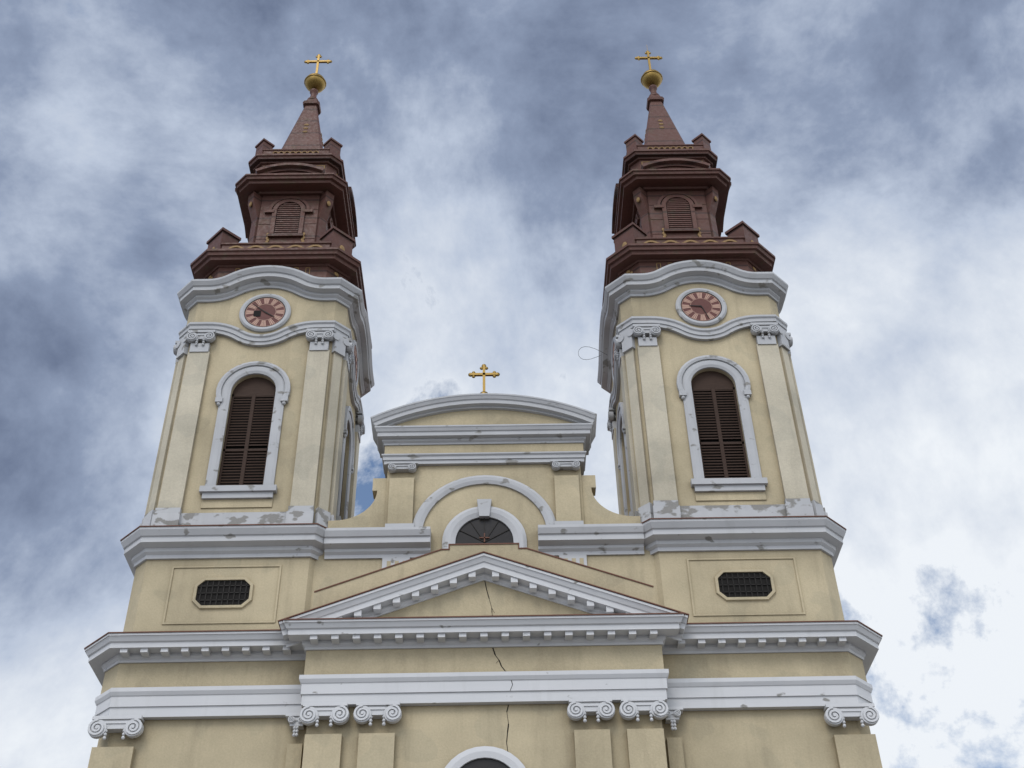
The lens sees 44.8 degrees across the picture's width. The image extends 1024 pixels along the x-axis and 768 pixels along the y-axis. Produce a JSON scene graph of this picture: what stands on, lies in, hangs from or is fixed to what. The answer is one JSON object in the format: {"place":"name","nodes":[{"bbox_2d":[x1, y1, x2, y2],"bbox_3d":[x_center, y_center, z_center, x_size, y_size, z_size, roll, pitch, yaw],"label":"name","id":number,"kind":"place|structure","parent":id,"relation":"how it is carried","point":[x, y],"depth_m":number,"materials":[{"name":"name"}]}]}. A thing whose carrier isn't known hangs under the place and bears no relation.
{"place":"outdoors","nodes":[
{"label":"outdoors","id":0,"kind":"place"},
{"bbox_2d":[84,364,882,767],"bbox_3d":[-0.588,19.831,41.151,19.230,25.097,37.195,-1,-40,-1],"label":"church facade","id":1,"kind":"structure","parent":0,"point":[484,590],"depth_m":28.98,"materials":[{"name":"beige paint"}]},
{"bbox_2d":[120,54,374,631],"bbox_3d":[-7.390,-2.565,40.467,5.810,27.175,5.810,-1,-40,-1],"label":"tower","id":2,"kind":"structure","parent":1,"relation":"on","point":[252,492],"depth_m":34.99,"materials":[{"name":"beige paint"}]},
{"bbox_2d":[597,49,846,622],"bbox_3d":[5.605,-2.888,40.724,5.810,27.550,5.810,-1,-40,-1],"label":"tower","id":3,"kind":"structure","parent":1,"relation":"on","point":[718,492],"depth_m":35.08,"materials":[{"name":"beige paint"}]},
{"bbox_2d":[0,0,1023,767],"label":"sky","id":4,"kind":"structure","parent":0,"point":[874,148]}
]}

